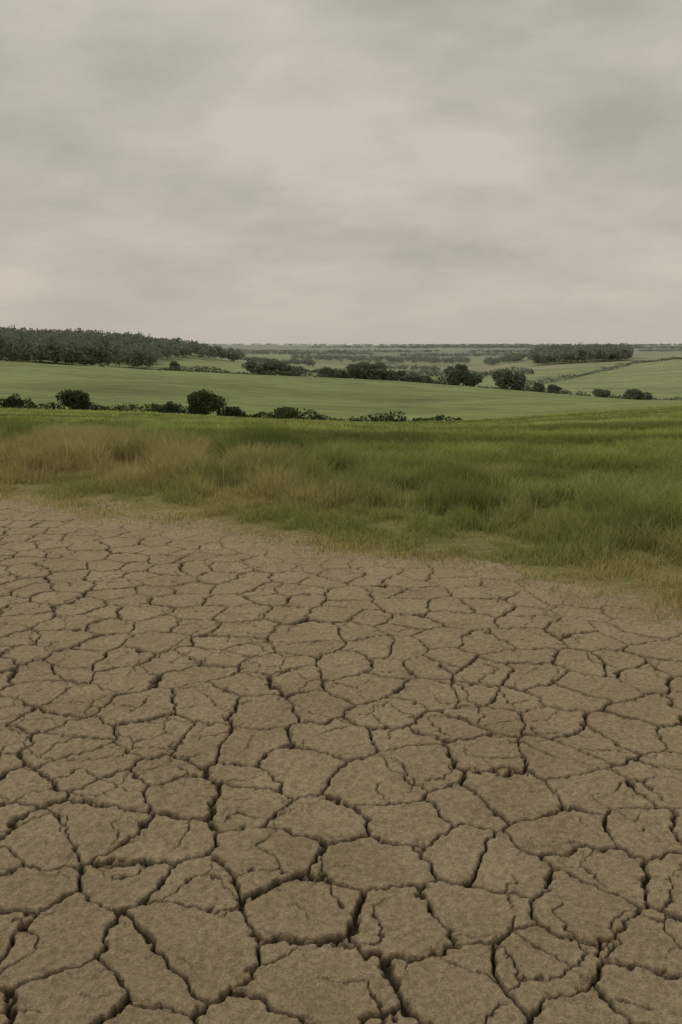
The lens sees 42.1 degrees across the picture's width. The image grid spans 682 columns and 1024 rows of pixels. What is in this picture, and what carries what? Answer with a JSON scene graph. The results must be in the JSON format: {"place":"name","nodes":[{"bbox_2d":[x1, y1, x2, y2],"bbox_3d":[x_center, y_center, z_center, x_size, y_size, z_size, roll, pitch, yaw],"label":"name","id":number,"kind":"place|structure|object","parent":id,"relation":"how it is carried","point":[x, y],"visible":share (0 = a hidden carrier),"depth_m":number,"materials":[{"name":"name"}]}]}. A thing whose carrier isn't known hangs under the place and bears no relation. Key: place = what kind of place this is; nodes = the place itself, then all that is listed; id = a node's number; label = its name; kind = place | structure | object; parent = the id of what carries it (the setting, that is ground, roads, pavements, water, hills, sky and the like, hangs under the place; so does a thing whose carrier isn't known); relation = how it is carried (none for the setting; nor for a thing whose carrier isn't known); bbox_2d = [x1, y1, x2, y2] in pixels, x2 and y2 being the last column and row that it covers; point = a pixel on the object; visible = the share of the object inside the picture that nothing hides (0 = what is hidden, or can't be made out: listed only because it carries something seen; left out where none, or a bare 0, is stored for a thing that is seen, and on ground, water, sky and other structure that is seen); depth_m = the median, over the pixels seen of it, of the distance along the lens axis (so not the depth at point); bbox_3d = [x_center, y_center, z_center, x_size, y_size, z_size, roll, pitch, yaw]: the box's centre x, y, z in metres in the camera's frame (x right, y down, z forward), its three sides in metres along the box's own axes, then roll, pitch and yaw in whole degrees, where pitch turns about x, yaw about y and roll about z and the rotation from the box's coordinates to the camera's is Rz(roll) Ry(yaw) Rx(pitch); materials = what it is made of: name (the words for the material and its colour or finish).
{"place":"outdoors","nodes":[
{"label":"outdoors","id":0,"kind":"place"},
{"bbox_2d":[0,406,681,628],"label":"verge grass","id":1,"kind":"structure","parent":0,"point":[644,518],"depth_m":8.91,"materials":[{"name":"green plant"}]},
{"bbox_2d":[0,345,681,610],"bbox_3d":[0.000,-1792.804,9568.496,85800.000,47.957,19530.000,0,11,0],"label":"ground","id":2,"kind":"structure","parent":0,"point":[46,381],"depth_m":284.51,"materials":[{"name":"green plant"}]},
{"bbox_2d":[2,393,23,407],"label":"bush","id":3,"kind":"object","parent":2,"relation":"on","point":[12,399],"visible":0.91,"depth_m":110.98,"materials":[{"name":"green plant"}]},
{"bbox_2d":[55,389,91,409],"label":"bush","id":4,"kind":"object","parent":2,"relation":"on","point":[77,399],"visible":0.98,"depth_m":110.02,"materials":[{"name":"green plant"}]},
{"bbox_2d":[0,325,246,366],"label":"woodland","id":5,"kind":"object","parent":2,"relation":"on","point":[90,347],"visible":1,"depth_m":574.65,"materials":[{"name":"green plant"}]},
{"bbox_2d":[161,401,178,412],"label":"bush","id":6,"kind":"object","parent":2,"relation":"on","point":[171,405],"visible":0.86,"depth_m":111.19,"materials":[{"name":"green plant"}]},
{"bbox_2d":[169,361,180,368],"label":"hedgerow tree","id":7,"kind":"object","parent":2,"relation":"on","point":[174,363],"visible":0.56,"depth_m":455.50,"materials":[{"name":"green plant"}]},
{"bbox_2d":[187,389,228,414],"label":"bush","id":8,"kind":"object","parent":2,"relation":"on","point":[204,402],"visible":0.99,"depth_m":109.23,"materials":[{"name":"green plant"}]},
{"bbox_2d":[0,398,462,421],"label":"hedgerow","id":9,"kind":"object","parent":2,"relation":"on","point":[156,407],"visible":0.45,"depth_m":111.94,"materials":[{"name":"green plant"}]},
{"bbox_2d":[225,406,245,416],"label":"bush","id":10,"kind":"object","parent":2,"relation":"on","point":[230,410],"visible":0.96,"depth_m":111.40,"materials":[{"name":"green plant"}]},
{"bbox_2d":[241,361,267,374],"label":"deciduous tree","id":11,"kind":"object","parent":2,"relation":"on","point":[251,366],"visible":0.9,"depth_m":459.76,"materials":[{"name":"green plant"}]},
{"bbox_2d":[262,359,288,373],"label":"deciduous tree","id":12,"kind":"object","parent":2,"relation":"on","point":[274,365],"visible":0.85,"depth_m":459.64,"materials":[{"name":"green plant"}]},
{"bbox_2d":[273,406,298,418],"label":"bush","id":13,"kind":"object","parent":2,"relation":"on","point":[284,412],"visible":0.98,"depth_m":110.38,"materials":[{"name":"green plant"}]},
{"bbox_2d":[281,365,304,375],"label":"hedgerow tree","id":14,"kind":"object","parent":2,"relation":"on","point":[293,368],"visible":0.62,"depth_m":458.25,"materials":[{"name":"green plant"}]},
{"bbox_2d":[318,366,336,376],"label":"hedgerow tree","id":15,"kind":"object","parent":2,"relation":"on","point":[324,370],"visible":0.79,"depth_m":458.23,"materials":[{"name":"green plant"}]},
{"bbox_2d":[333,370,346,377],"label":"hedgerow tree","id":16,"kind":"object","parent":2,"relation":"on","point":[339,373],"visible":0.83,"depth_m":455.93,"materials":[{"name":"green plant"}]},
{"bbox_2d":[0,497,681,1023],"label":"cracked mud","id":17,"kind":"structure","parent":2,"relation":"on","point":[244,779],"depth_m":3.29,"materials":[{"name":"brown soil"}]},
{"bbox_2d":[0,406,681,514],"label":"field crop","id":18,"kind":"object","parent":2,"relation":"on","point":[570,440],"visible":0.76,"depth_m":22.66,"materials":[{"name":"green plant"}]},
{"bbox_2d":[345,361,370,378],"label":"deciduous tree","id":19,"kind":"object","parent":2,"relation":"on","point":[355,370],"visible":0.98,"depth_m":454.23,"materials":[{"name":"green plant"}]},
{"bbox_2d":[359,361,387,379],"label":"deciduous tree","id":20,"kind":"object","parent":2,"relation":"on","point":[376,370],"visible":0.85,"depth_m":453.88,"materials":[{"name":"green plant"}]},
{"bbox_2d":[381,369,405,380],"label":"deciduous tree","id":21,"kind":"object","parent":2,"relation":"on","point":[397,373],"visible":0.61,"depth_m":458.94,"materials":[{"name":"green plant"}]},
{"bbox_2d":[136,356,681,399],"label":"field hedge","id":22,"kind":"object","parent":2,"relation":"on","point":[401,378],"visible":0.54,"depth_m":461.29,"materials":[{"name":"green plant"}]},
{"bbox_2d":[403,373,421,380],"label":"hedgerow tree","id":23,"kind":"object","parent":2,"relation":"on","point":[412,376],"visible":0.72,"depth_m":456.96,"materials":[{"name":"green plant"}]},
{"bbox_2d":[421,376,432,383],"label":"hedgerow tree","id":24,"kind":"object","parent":2,"relation":"on","point":[426,379],"visible":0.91,"depth_m":453.65,"materials":[{"name":"green plant"}]},
{"bbox_2d":[246,342,633,370],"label":"distant woodland","id":25,"kind":"object","parent":2,"relation":"on","point":[550,353],"visible":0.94,"depth_m":1148.85,"materials":[{"name":"green plant"}]},
{"bbox_2d":[201,343,681,355],"bbox_3d":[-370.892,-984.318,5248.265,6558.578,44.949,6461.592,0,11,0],"label":"distant treeline","id":26,"kind":"object","parent":2,"relation":"on","point":[478,345],"visible":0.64,"depth_m":2799.03,"materials":[{"name":"green plant"}]},
{"bbox_2d":[444,363,470,385],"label":"deciduous tree","id":27,"kind":"object","parent":2,"relation":"on","point":[456,372],"visible":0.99,"depth_m":456.02,"materials":[{"name":"green plant"}]},
{"bbox_2d":[460,372,483,386],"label":"deciduous tree","id":28,"kind":"object","parent":2,"relation":"on","point":[473,379],"visible":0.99,"depth_m":456.18,"materials":[{"name":"green plant"}]},
{"bbox_2d":[491,368,514,388],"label":"deciduous tree","id":29,"kind":"object","parent":2,"relation":"on","point":[502,378],"visible":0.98,"depth_m":460.82,"materials":[{"name":"green plant"}]},
{"bbox_2d":[509,372,526,389],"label":"deciduous tree","id":30,"kind":"object","parent":2,"relation":"on","point":[519,379],"visible":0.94,"depth_m":461.13,"materials":[{"name":"green plant"}]},
{"bbox_2d":[532,383,544,391],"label":"hedgerow tree","id":31,"kind":"object","parent":2,"relation":"on","point":[538,387],"visible":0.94,"depth_m":457.64,"materials":[{"name":"green plant"}]},
{"bbox_2d":[547,384,561,393],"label":"hedgerow tree","id":32,"kind":"object","parent":2,"relation":"on","point":[552,388],"visible":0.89,"depth_m":464.46,"materials":[{"name":"green plant"}]},
{"bbox_2d":[592,388,610,397],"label":"hedgerow tree","id":33,"kind":"object","parent":2,"relation":"on","point":[599,392],"visible":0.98,"depth_m":453.34,"materials":[{"name":"green plant"}]},
{"bbox_2d":[623,389,642,399],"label":"hedgerow tree","id":34,"kind":"object","parent":2,"relation":"on","point":[634,394],"visible":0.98,"depth_m":459.21,"materials":[{"name":"green plant"}]},
{"bbox_2d":[636,392,652,399],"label":"hedgerow tree","id":35,"kind":"object","parent":2,"relation":"on","point":[646,396],"visible":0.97,"depth_m":457.55,"materials":[{"name":"green plant"}]},
{"bbox_2d":[0,0,681,344],"label":"sky","id":36,"kind":"structure","parent":0,"point":[244,172],"materials":[{"name":"grey"}]}
]}

